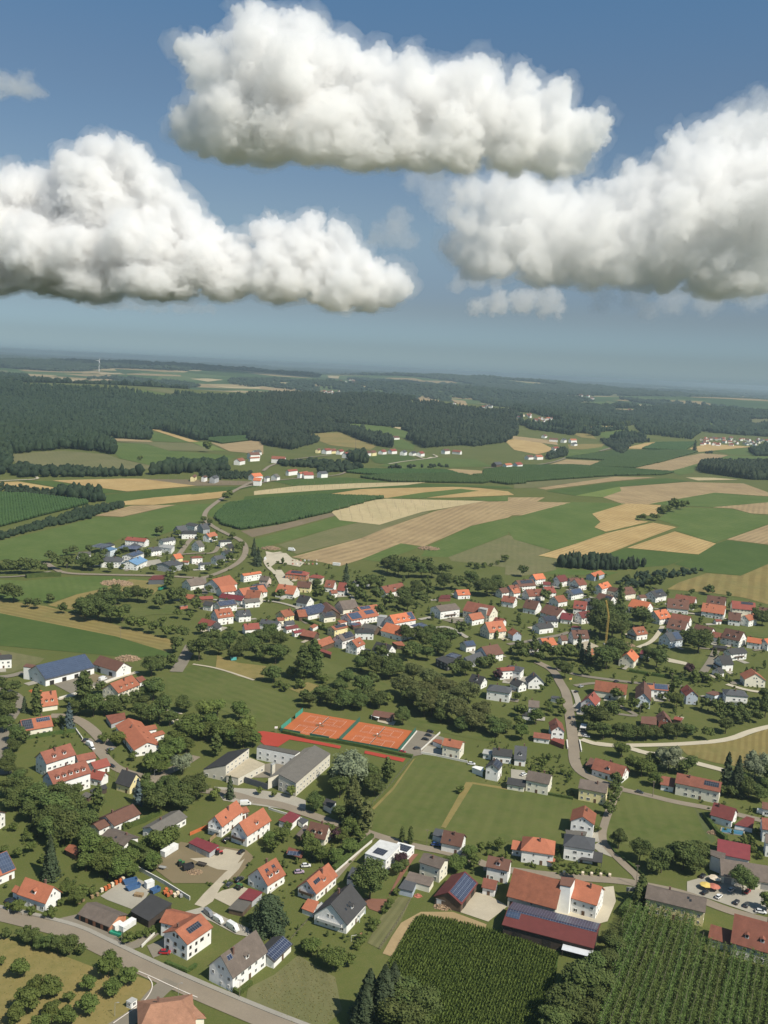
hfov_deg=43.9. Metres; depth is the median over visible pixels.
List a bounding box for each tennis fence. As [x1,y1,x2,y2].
[280,728,299,732]
[281,718,290,727]
[295,708,302,717]
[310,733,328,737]
[337,738,397,750]
[339,717,359,738]
[398,727,415,750]
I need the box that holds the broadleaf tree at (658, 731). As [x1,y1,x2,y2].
[651,724,664,738]
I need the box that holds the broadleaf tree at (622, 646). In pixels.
[606,638,630,660]
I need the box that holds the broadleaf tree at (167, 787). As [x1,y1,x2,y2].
[160,781,177,803]
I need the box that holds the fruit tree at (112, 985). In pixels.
[102,976,122,996]
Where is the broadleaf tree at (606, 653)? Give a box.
[593,645,622,668]
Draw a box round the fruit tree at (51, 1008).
[41,999,60,1017]
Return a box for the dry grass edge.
[372,759,413,808]
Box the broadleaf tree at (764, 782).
[757,777,767,788]
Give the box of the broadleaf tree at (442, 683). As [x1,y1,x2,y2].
[432,676,457,690]
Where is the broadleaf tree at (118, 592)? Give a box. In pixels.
[109,587,125,604]
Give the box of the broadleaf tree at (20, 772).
[6,768,25,779]
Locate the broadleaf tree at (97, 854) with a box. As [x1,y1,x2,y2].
[88,850,105,867]
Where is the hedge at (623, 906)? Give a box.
[618,890,634,916]
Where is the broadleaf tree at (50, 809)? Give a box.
[31,803,58,827]
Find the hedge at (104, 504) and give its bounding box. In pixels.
[71,500,124,512]
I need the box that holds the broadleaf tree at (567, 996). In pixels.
[543,982,583,1021]
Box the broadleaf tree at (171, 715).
[161,710,178,725]
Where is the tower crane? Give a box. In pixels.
[603,600,609,644]
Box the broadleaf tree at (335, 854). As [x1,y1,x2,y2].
[328,847,343,862]
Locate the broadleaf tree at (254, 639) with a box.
[243,632,260,645]
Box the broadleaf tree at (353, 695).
[348,693,356,704]
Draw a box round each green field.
[0,503,211,560]
[0,576,147,603]
[115,443,234,464]
[135,390,164,394]
[152,432,187,441]
[192,442,225,450]
[208,493,275,516]
[255,517,356,547]
[350,424,407,438]
[363,543,416,561]
[381,458,490,468]
[390,489,476,497]
[394,439,414,449]
[421,518,507,556]
[472,495,507,500]
[504,503,624,549]
[525,502,623,514]
[546,568,616,575]
[567,446,611,455]
[576,487,620,496]
[581,402,611,404]
[598,430,623,437]
[652,493,767,506]
[658,507,767,542]
[672,456,767,474]
[714,448,762,455]
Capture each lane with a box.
[195,859,243,906]
[263,600,299,608]
[415,626,468,637]
[418,616,463,619]
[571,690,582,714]
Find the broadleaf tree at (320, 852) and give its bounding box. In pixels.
[312,845,329,863]
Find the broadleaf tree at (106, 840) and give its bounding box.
[99,836,112,847]
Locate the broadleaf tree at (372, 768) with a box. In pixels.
[365,763,380,773]
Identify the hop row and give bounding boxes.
[596,901,651,1023]
[606,903,656,1023]
[610,900,642,975]
[617,905,664,1023]
[619,901,634,937]
[627,906,674,1023]
[636,908,681,1023]
[645,910,689,1023]
[657,910,696,1023]
[665,923,702,1023]
[675,933,705,1023]
[684,937,713,1023]
[695,939,721,1023]
[703,941,729,1023]
[713,943,739,1023]
[723,947,747,1023]
[733,946,757,1023]
[742,951,763,1023]
[752,953,767,1023]
[763,989,767,1023]
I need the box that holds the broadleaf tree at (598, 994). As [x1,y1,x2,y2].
[587,985,610,1007]
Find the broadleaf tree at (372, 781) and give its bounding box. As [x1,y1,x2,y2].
[363,772,385,795]
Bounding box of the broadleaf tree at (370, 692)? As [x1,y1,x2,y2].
[362,685,376,704]
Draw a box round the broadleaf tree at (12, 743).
[6,738,21,751]
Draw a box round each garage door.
[724,877,731,883]
[761,883,767,889]
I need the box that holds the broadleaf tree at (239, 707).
[230,700,250,718]
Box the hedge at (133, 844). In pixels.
[128,839,152,854]
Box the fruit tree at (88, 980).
[79,974,96,988]
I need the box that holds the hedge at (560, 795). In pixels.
[525,785,572,799]
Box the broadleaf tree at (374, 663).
[365,655,384,672]
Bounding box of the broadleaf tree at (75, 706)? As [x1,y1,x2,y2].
[70,700,84,714]
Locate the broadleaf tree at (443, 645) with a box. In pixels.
[436,639,451,655]
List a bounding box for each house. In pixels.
[0,653,11,667]
[0,811,6,828]
[0,851,15,883]
[11,877,62,911]
[18,714,52,734]
[34,743,75,774]
[40,690,58,711]
[41,760,91,792]
[89,804,140,834]
[90,769,109,785]
[100,556,123,567]
[101,828,139,848]
[102,675,139,696]
[115,718,164,756]
[115,767,141,793]
[120,556,147,569]
[122,550,143,561]
[125,536,148,546]
[137,994,205,1023]
[141,810,187,835]
[144,546,161,555]
[156,560,183,571]
[158,537,175,545]
[159,909,212,959]
[170,553,182,561]
[173,524,187,535]
[181,530,196,538]
[182,577,205,589]
[185,522,198,530]
[190,474,196,481]
[190,555,202,563]
[191,540,203,551]
[197,523,209,533]
[198,562,210,569]
[198,618,216,630]
[201,475,206,481]
[202,599,237,610]
[203,532,217,541]
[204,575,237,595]
[207,800,243,837]
[208,930,267,991]
[209,475,218,482]
[209,621,221,631]
[210,555,224,564]
[210,608,233,624]
[218,539,231,547]
[218,593,244,605]
[221,549,231,558]
[222,543,234,552]
[231,808,271,846]
[234,458,244,464]
[234,609,251,621]
[235,585,267,597]
[240,571,261,581]
[242,597,259,607]
[242,623,259,632]
[245,590,263,603]
[246,858,285,893]
[247,452,259,458]
[248,457,259,461]
[248,473,262,480]
[253,477,261,485]
[259,575,271,586]
[259,619,280,630]
[264,476,269,481]
[271,456,285,462]
[271,474,279,480]
[275,584,299,598]
[275,608,294,620]
[276,616,283,623]
[283,619,294,626]
[286,469,297,475]
[296,595,313,606]
[296,863,337,900]
[297,471,307,477]
[297,581,311,592]
[302,472,313,478]
[308,821,331,845]
[309,574,323,584]
[313,883,366,933]
[317,471,327,477]
[319,611,335,622]
[322,448,331,453]
[324,579,336,591]
[327,623,347,636]
[329,589,337,597]
[333,631,355,648]
[336,449,343,454]
[337,581,347,595]
[340,609,378,625]
[345,637,364,654]
[354,604,378,613]
[354,627,373,639]
[365,840,399,869]
[370,450,376,455]
[372,641,396,655]
[378,449,386,453]
[380,583,403,597]
[384,611,415,627]
[388,449,396,453]
[397,842,414,858]
[400,450,406,455]
[409,451,416,455]
[416,451,424,456]
[419,853,449,882]
[430,603,459,618]
[435,656,455,670]
[440,830,466,854]
[441,449,449,453]
[442,738,463,758]
[445,652,461,658]
[452,450,461,454]
[459,639,475,651]
[462,601,497,621]
[464,611,483,625]
[464,643,503,666]
[469,674,487,688]
[480,619,506,638]
[481,875,498,896]
[482,747,512,763]
[485,758,502,780]
[486,683,512,702]
[486,855,511,883]
[491,462,501,467]
[493,617,506,625]
[495,587,509,597]
[496,665,514,679]
[501,595,517,607]
[503,463,511,466]
[506,770,552,794]
[507,584,520,590]
[507,627,521,640]
[507,664,523,679]
[509,588,520,596]
[509,677,526,691]
[511,836,555,866]
[512,462,522,465]
[512,579,535,590]
[514,744,526,766]
[522,588,543,600]
[522,599,541,614]
[524,455,533,459]
[525,672,543,688]
[528,698,539,711]
[529,573,545,584]
[532,622,553,633]
[533,455,542,459]
[533,718,564,743]
[537,637,557,645]
[538,614,558,627]
[540,604,567,621]
[541,586,556,597]
[543,581,550,586]
[548,594,567,606]
[549,438,557,441]
[552,574,568,586]
[558,634,567,644]
[560,612,573,623]
[563,832,594,863]
[564,588,583,599]
[568,439,576,442]
[568,577,578,585]
[568,629,589,644]
[570,578,586,589]
[570,805,596,837]
[570,879,604,918]
[573,599,587,613]
[574,610,589,623]
[578,778,608,804]
[580,691,600,706]
[580,702,593,713]
[583,598,597,609]
[586,570,604,580]
[591,758,628,782]
[594,581,611,594]
[596,593,616,603]
[607,586,635,598]
[618,649,638,667]
[627,626,647,640]
[628,599,652,612]
[635,681,650,708]
[636,595,646,600]
[644,588,666,602]
[645,884,706,926]
[647,682,668,698]
[651,609,670,624]
[656,711,671,726]
[659,631,683,647]
[660,773,721,802]
[666,618,689,631]
[667,598,688,614]
[670,613,691,625]
[675,593,696,609]
[680,685,697,704]
[694,624,715,631]
[701,603,725,619]
[706,595,726,605]
[706,691,721,699]
[708,913,767,964]
[709,849,725,872]
[710,802,737,827]
[711,667,724,676]
[712,628,746,647]
[713,653,733,670]
[714,619,721,623]
[722,689,748,705]
[723,647,747,660]
[728,612,740,625]
[730,601,755,614]
[740,613,756,626]
[740,669,765,687]
[747,636,761,648]
[760,817,767,841]
[761,638,767,650]
[761,802,767,816]
[763,834,767,856]
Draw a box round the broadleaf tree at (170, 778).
[165,775,181,784]
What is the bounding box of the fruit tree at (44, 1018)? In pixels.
[30,1013,51,1023]
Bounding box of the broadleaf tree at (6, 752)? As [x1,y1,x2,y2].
[1,748,17,757]
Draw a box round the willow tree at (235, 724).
[223,717,241,728]
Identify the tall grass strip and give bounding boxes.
[441,782,506,827]
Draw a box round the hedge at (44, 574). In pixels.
[25,572,60,577]
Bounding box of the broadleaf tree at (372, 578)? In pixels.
[364,574,377,587]
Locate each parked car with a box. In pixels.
[4,897,15,902]
[159,948,170,954]
[225,881,232,887]
[234,876,243,882]
[294,869,303,873]
[301,863,310,867]
[431,841,440,846]
[701,889,708,894]
[727,887,734,892]
[733,899,739,904]
[755,908,766,913]
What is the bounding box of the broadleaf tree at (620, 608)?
[610,603,626,612]
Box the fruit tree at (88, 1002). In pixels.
[75,991,99,1015]
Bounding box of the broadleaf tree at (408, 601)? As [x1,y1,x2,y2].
[399,596,414,610]
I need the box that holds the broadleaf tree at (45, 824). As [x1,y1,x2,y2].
[36,815,58,837]
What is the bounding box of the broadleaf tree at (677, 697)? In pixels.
[668,692,684,707]
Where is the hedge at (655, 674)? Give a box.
[629,669,689,681]
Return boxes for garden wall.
[139,867,189,899]
[141,932,154,947]
[268,807,301,817]
[335,840,371,871]
[421,732,439,749]
[421,752,467,762]
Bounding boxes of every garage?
[88,758,110,771]
[188,837,218,857]
[238,888,262,906]
[264,936,292,968]
[278,811,300,829]
[298,817,308,827]
[347,867,356,886]
[398,879,415,897]
[432,828,443,842]
[433,739,441,748]
[472,766,483,775]
[522,712,532,720]
[551,696,558,702]
[565,830,586,835]
[571,626,581,629]
[735,816,754,832]
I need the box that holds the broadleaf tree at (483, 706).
[471,700,490,713]
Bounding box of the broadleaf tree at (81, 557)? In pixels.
[74,552,88,569]
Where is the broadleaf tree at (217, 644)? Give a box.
[209,638,226,654]
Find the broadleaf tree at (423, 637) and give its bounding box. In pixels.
[413,630,431,645]
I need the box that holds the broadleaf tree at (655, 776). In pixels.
[647,771,663,785]
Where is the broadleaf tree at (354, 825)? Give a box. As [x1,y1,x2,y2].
[340,816,360,835]
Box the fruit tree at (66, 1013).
[52,1004,78,1022]
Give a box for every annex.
[75,752,96,762]
[106,712,125,727]
[135,676,145,686]
[242,806,249,819]
[296,825,307,841]
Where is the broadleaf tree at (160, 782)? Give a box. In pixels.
[154,775,167,788]
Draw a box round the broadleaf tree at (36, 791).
[20,781,49,804]
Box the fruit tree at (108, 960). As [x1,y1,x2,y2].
[97,949,122,977]
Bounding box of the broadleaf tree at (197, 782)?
[181,772,210,799]
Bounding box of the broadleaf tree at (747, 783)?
[740,776,757,798]
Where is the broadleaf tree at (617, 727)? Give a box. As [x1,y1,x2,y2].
[611,722,622,736]
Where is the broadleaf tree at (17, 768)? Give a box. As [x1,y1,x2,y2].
[12,767,28,775]
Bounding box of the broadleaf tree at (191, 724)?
[176,713,206,737]
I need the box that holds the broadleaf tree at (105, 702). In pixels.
[96,700,110,714]
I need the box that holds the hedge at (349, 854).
[332,833,373,869]
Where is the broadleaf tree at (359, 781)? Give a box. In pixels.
[357,774,368,789]
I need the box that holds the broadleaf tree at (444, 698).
[435,692,459,712]
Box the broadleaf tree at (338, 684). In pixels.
[331,679,348,692]
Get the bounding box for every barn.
[29,654,94,685]
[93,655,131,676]
[186,594,195,600]
[199,596,213,602]
[283,624,298,632]
[285,570,308,580]
[292,629,304,636]
[294,603,324,619]
[294,609,307,620]
[300,629,319,640]
[310,636,333,649]
[323,602,339,618]
[334,599,358,613]
[361,623,380,634]
[380,622,410,640]
[434,871,477,911]
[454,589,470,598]
[502,902,600,956]
[506,868,560,912]
[594,680,627,699]
[717,838,750,862]
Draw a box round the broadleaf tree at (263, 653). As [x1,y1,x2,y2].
[254,644,270,660]
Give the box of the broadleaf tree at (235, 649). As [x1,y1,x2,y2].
[227,643,243,655]
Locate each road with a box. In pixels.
[0,571,50,576]
[0,671,23,677]
[0,688,22,774]
[0,908,295,1023]
[43,476,270,577]
[51,714,115,749]
[58,671,138,699]
[81,738,199,777]
[109,978,177,1023]
[149,776,255,801]
[170,645,192,671]
[177,538,195,553]
[181,545,219,554]
[202,578,207,593]
[240,472,345,487]
[252,798,329,822]
[262,455,326,470]
[263,552,283,583]
[325,818,486,865]
[334,837,374,879]
[483,864,767,921]
[506,631,568,644]
[534,661,579,751]
[553,667,681,686]
[568,745,622,787]
[574,682,594,685]
[580,725,767,746]
[597,742,731,771]
[598,791,639,875]
[618,705,637,716]
[622,788,760,821]
[636,626,664,647]
[698,650,719,672]
[725,683,758,691]
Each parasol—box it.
[700,882,709,888]
[709,874,721,880]
[710,883,720,889]
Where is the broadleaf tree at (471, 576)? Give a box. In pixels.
[463,570,479,585]
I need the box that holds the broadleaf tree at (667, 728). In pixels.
[660,722,675,738]
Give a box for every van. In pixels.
[86,740,93,745]
[98,676,106,680]
[203,907,212,917]
[213,913,223,923]
[226,919,239,931]
[240,799,250,805]
[757,808,762,813]
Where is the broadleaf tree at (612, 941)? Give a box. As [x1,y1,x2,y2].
[603,933,626,952]
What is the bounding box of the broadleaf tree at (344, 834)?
[334,828,348,842]
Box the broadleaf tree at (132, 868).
[126,860,139,877]
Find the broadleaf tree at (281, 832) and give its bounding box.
[272,827,290,841]
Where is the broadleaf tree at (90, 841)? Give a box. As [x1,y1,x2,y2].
[78,831,103,853]
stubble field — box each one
[81,371,108,373]
[95,505,172,516]
[114,438,151,441]
[195,378,220,381]
[211,441,262,453]
[216,386,259,388]
[254,482,424,494]
[260,386,295,390]
[294,538,399,565]
[332,499,481,524]
[363,497,544,545]
[419,397,438,401]
[448,469,481,474]
[451,399,466,405]
[499,501,565,514]
[512,436,557,444]
[540,477,654,489]
[552,459,598,464]
[604,482,767,503]
[638,453,726,470]
[686,477,736,479]
[717,502,767,513]
[728,525,767,543]
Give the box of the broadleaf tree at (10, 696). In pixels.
[0,691,18,701]
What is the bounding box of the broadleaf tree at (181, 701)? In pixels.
[174,695,192,712]
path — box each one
[193,664,254,679]
[363,854,417,912]
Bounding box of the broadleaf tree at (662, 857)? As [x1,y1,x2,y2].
[649,847,673,872]
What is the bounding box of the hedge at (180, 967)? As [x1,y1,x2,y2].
[165,960,197,972]
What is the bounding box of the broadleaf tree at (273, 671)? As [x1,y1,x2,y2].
[266,665,282,681]
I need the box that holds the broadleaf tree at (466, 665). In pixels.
[459,660,474,675]
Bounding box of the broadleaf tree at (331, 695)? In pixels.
[323,689,337,706]
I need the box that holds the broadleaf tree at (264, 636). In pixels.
[252,629,270,642]
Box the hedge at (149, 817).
[121,809,161,830]
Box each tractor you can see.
[176,859,184,866]
[215,848,222,854]
[235,882,243,889]
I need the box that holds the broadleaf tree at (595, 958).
[580,950,606,968]
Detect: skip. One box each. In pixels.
[109,929,121,936]
[123,876,137,884]
[125,881,140,890]
[149,885,160,893]
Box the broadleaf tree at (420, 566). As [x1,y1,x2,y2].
[414,562,428,577]
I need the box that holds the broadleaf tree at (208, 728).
[197,721,212,739]
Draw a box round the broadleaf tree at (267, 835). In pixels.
[263,830,275,842]
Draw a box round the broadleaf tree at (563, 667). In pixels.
[556,660,573,678]
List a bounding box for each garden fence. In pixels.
[372,758,411,803]
[379,898,410,946]
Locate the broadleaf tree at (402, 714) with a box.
[394,706,410,724]
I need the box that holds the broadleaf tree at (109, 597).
[103,592,117,603]
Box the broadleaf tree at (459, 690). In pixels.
[447,685,468,697]
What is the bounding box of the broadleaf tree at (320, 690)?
[313,685,329,701]
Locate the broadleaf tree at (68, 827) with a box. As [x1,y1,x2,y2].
[47,808,80,844]
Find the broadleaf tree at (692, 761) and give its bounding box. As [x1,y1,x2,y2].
[678,755,698,773]
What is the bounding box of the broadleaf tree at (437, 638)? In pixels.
[429,633,446,651]
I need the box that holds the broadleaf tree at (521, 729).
[514,724,529,740]
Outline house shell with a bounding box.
[576,641,598,654]
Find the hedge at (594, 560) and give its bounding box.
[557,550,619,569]
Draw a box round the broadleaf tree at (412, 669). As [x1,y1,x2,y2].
[403,662,424,678]
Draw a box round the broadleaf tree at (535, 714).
[527,707,544,724]
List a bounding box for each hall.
[91,542,114,554]
[101,547,117,556]
[159,544,174,553]
[203,748,248,780]
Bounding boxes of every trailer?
[182,862,193,870]
[196,861,207,866]
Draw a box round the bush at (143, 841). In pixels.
[139,835,151,847]
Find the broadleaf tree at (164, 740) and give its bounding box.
[157,735,172,744]
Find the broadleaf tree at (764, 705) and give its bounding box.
[759,696,767,717]
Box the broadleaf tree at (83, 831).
[74,826,96,839]
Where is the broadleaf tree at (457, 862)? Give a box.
[446,853,466,871]
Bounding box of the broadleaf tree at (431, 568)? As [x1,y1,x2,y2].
[425,563,438,577]
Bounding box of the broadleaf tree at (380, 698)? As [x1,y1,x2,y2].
[371,690,387,707]
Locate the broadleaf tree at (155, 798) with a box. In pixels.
[142,787,168,810]
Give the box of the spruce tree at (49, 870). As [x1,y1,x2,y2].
[40,841,62,882]
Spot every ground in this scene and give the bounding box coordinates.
[0,352,767,1023]
[0,504,86,526]
[604,916,767,1023]
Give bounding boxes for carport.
[585,757,594,767]
[712,645,726,651]
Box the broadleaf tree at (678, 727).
[671,722,684,738]
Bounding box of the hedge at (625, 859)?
[607,840,642,873]
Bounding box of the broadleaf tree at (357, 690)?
[351,688,363,693]
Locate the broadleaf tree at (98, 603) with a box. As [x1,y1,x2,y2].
[92,599,106,619]
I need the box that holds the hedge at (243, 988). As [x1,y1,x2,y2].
[231,979,252,994]
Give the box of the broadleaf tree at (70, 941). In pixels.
[59,933,79,954]
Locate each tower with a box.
[23,663,35,679]
[377,615,386,625]
[478,607,487,621]
[558,877,575,913]
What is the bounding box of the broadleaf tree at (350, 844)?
[340,838,359,851]
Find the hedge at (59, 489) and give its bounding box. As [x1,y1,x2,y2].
[49,483,67,495]
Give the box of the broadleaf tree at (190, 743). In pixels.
[183,736,195,752]
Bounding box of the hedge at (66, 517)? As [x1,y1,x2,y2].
[0,502,123,539]
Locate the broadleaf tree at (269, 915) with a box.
[248,893,289,939]
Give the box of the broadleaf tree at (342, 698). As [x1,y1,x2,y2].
[333,688,351,709]
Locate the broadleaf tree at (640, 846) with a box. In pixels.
[629,837,653,861]
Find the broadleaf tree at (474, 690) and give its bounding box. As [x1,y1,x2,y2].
[458,680,481,702]
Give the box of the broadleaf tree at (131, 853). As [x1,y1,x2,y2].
[112,846,140,873]
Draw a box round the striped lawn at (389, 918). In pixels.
[367,897,409,948]
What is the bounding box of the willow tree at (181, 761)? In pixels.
[170,752,193,774]
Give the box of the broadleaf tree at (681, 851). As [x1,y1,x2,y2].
[667,840,699,869]
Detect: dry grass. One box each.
[0,944,141,1022]
[258,957,338,1022]
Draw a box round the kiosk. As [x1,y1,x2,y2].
[126,997,136,1008]
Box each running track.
[258,731,340,748]
[365,751,404,761]
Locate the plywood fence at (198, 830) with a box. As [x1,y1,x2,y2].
[190,824,207,835]
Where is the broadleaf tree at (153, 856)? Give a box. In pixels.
[144,850,161,870]
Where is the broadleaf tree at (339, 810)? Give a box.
[331,805,348,821]
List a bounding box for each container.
[112,920,122,930]
[119,917,135,931]
[144,878,154,888]
[160,842,177,856]
[179,605,187,608]
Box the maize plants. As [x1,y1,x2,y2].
[389,913,558,1023]
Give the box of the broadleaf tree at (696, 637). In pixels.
[685,627,714,652]
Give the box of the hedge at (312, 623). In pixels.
[302,618,327,631]
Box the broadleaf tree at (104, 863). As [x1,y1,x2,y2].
[95,854,112,877]
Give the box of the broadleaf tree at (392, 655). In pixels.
[387,652,398,658]
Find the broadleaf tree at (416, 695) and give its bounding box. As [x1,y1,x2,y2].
[406,688,428,711]
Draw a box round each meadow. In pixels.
[0,600,172,652]
[0,650,43,673]
[0,935,151,1023]
[13,451,149,468]
[49,579,161,609]
[126,442,211,450]
[129,605,187,617]
[146,389,180,392]
[167,665,301,721]
[216,655,265,679]
[246,956,341,1023]
[279,511,427,553]
[288,653,390,690]
[290,682,318,692]
[311,432,375,449]
[372,759,472,842]
[409,716,499,741]
[444,784,571,848]
[449,535,512,566]
[505,537,556,575]
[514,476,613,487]
[568,444,603,448]
[574,433,595,438]
[607,792,713,849]
[667,650,710,667]
[668,564,767,603]
[680,731,767,766]
[712,624,767,637]
[751,729,767,734]
[752,419,767,422]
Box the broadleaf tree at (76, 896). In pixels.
[67,889,85,905]
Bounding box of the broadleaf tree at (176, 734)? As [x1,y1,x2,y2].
[169,730,185,737]
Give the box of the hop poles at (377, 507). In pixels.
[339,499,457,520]
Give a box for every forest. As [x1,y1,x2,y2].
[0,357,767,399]
[0,368,767,435]
[0,379,265,453]
[246,389,518,449]
[513,397,767,438]
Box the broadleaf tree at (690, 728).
[682,724,695,736]
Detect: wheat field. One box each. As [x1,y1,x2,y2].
[0,482,53,488]
[53,479,193,490]
[124,491,225,504]
[153,429,197,441]
[333,487,512,497]
[507,439,550,453]
[539,523,674,557]
[593,503,650,531]
[595,504,660,514]
[628,532,715,553]
[629,442,654,448]
[690,444,749,451]
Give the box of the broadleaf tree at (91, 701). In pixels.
[82,693,104,716]
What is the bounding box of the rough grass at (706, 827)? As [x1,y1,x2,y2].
[695,809,715,842]
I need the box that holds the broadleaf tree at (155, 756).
[142,751,163,762]
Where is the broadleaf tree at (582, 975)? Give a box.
[559,959,602,997]
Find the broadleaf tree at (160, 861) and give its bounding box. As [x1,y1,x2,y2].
[149,858,162,869]
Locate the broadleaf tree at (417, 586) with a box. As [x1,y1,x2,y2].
[409,580,424,591]
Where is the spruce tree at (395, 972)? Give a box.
[390,961,401,985]
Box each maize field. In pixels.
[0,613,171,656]
[21,480,125,492]
[105,486,255,502]
[244,484,513,499]
[270,477,387,485]
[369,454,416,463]
[549,478,685,495]
[575,548,695,569]
[675,540,767,574]
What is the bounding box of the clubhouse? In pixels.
[372,710,394,721]
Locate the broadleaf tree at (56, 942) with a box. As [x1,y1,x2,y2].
[48,934,65,952]
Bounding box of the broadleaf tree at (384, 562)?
[379,558,393,572]
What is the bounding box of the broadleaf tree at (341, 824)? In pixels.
[338,820,351,829]
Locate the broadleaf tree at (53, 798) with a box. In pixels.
[39,791,71,808]
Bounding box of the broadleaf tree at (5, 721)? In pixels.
[0,714,15,731]
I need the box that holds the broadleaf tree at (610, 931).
[601,928,618,938]
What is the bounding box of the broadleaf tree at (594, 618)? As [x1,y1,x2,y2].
[585,606,615,635]
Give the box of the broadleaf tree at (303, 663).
[292,643,313,679]
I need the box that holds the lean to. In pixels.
[561,944,592,955]
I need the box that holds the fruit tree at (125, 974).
[118,966,138,986]
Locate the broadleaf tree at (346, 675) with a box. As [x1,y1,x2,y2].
[336,669,354,681]
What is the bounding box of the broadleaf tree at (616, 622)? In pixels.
[600,614,630,637]
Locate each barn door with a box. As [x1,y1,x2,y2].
[513,932,521,939]
[542,939,550,948]
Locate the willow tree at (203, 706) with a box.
[195,699,215,717]
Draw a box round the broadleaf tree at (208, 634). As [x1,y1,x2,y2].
[199,631,213,639]
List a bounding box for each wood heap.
[100,579,133,585]
[115,654,140,661]
[187,869,201,874]
[261,546,280,549]
[417,546,439,549]
[433,904,451,910]
[707,830,716,834]
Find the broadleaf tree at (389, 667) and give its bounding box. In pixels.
[379,658,398,678]
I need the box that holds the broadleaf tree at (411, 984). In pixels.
[375,974,423,1009]
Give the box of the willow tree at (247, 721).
[238,714,256,729]
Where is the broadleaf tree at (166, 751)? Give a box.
[155,744,174,760]
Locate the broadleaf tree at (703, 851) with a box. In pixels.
[692,840,710,860]
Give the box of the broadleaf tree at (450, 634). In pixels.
[442,628,459,640]
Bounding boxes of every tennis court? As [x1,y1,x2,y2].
[280,712,354,738]
[342,722,414,748]
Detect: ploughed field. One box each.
[148,479,252,485]
[242,513,334,536]
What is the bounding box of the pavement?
[0,905,309,1023]
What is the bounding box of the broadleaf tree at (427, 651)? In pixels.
[420,647,435,656]
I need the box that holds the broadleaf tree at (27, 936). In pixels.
[21,927,39,945]
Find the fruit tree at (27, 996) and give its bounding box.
[11,986,41,1013]
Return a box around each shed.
[77,902,127,931]
[82,792,92,801]
[90,784,106,793]
[130,894,171,927]
[148,575,165,584]
[228,899,251,916]
[301,899,318,917]
[309,624,317,630]
[320,649,331,658]
[338,619,347,624]
[349,621,361,629]
[392,641,404,649]
[405,871,434,892]
[409,622,427,627]
[438,595,450,601]
[550,738,564,748]
[641,716,656,726]
[673,716,682,722]
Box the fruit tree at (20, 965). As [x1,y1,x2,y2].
[9,957,30,976]
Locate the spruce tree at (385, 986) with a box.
[371,963,394,1023]
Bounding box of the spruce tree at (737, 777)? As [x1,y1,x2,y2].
[725,755,747,798]
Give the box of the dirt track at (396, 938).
[383,912,486,955]
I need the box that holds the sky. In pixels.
[0,0,767,389]
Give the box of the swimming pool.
[720,827,744,835]
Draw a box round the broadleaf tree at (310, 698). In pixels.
[300,693,317,707]
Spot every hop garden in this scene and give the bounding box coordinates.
[0,491,88,525]
[208,435,248,442]
[214,493,383,529]
[346,468,457,474]
[360,472,491,482]
[473,471,525,484]
[482,464,673,481]
[566,449,697,467]
[642,441,696,449]
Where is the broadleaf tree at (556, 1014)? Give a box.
[538,1003,571,1023]
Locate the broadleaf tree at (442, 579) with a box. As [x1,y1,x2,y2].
[436,572,453,589]
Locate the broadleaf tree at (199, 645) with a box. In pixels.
[185,636,211,660]
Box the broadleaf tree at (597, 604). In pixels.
[591,599,609,610]
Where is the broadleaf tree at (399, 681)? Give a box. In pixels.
[389,673,412,695]
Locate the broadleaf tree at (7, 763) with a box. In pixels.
[0,754,16,774]
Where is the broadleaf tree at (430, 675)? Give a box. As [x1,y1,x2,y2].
[417,668,442,683]
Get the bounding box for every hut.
[64,844,83,859]
[323,798,335,812]
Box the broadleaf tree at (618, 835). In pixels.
[609,828,628,848]
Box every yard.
[0,555,748,720]
[51,675,113,692]
[60,914,121,942]
[76,558,763,723]
[89,674,100,682]
[94,559,743,736]
[101,879,149,908]
[144,559,161,566]
[147,939,163,957]
[155,842,253,882]
[185,907,252,935]
[190,849,244,869]
[212,886,247,905]
[215,787,305,808]
[254,763,282,777]
[266,551,303,566]
[276,570,293,584]
[402,730,443,755]
[422,745,441,753]
[444,617,465,623]
[461,892,506,920]
[502,676,527,682]
[511,769,525,779]
[558,886,615,922]
[592,831,599,841]
[595,842,611,856]
[667,658,686,664]
[687,875,767,913]
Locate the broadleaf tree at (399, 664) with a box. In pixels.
[394,658,405,675]
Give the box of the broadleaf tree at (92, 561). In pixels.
[84,555,99,570]
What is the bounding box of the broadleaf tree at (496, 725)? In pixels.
[487,716,506,736]
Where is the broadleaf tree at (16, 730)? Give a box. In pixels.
[7,723,25,739]
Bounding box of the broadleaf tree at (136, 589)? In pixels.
[131,585,142,601]
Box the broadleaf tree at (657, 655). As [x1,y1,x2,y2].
[647,648,668,667]
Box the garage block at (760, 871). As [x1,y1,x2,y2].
[719,858,767,889]
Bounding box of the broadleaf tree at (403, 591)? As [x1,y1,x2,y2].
[396,586,410,597]
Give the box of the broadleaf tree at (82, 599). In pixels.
[71,597,91,613]
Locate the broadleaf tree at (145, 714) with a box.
[138,708,155,725]
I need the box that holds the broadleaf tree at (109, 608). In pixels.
[101,602,117,621]
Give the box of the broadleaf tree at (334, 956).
[319,946,346,969]
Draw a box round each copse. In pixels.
[0,434,13,474]
[0,482,55,494]
[6,460,230,477]
[65,482,105,501]
[162,455,228,465]
[277,457,363,472]
[346,447,368,462]
[388,463,448,468]
[546,446,568,459]
[600,436,649,452]
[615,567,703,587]
[697,457,767,479]
[748,441,767,455]
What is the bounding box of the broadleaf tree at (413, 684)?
[399,679,423,702]
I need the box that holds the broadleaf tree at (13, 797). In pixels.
[2,786,24,809]
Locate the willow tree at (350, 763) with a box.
[329,749,369,780]
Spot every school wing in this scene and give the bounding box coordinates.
[226,758,264,784]
[257,744,299,764]
[268,747,310,788]
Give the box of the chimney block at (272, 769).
[270,763,274,775]
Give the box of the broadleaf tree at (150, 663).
[140,656,161,675]

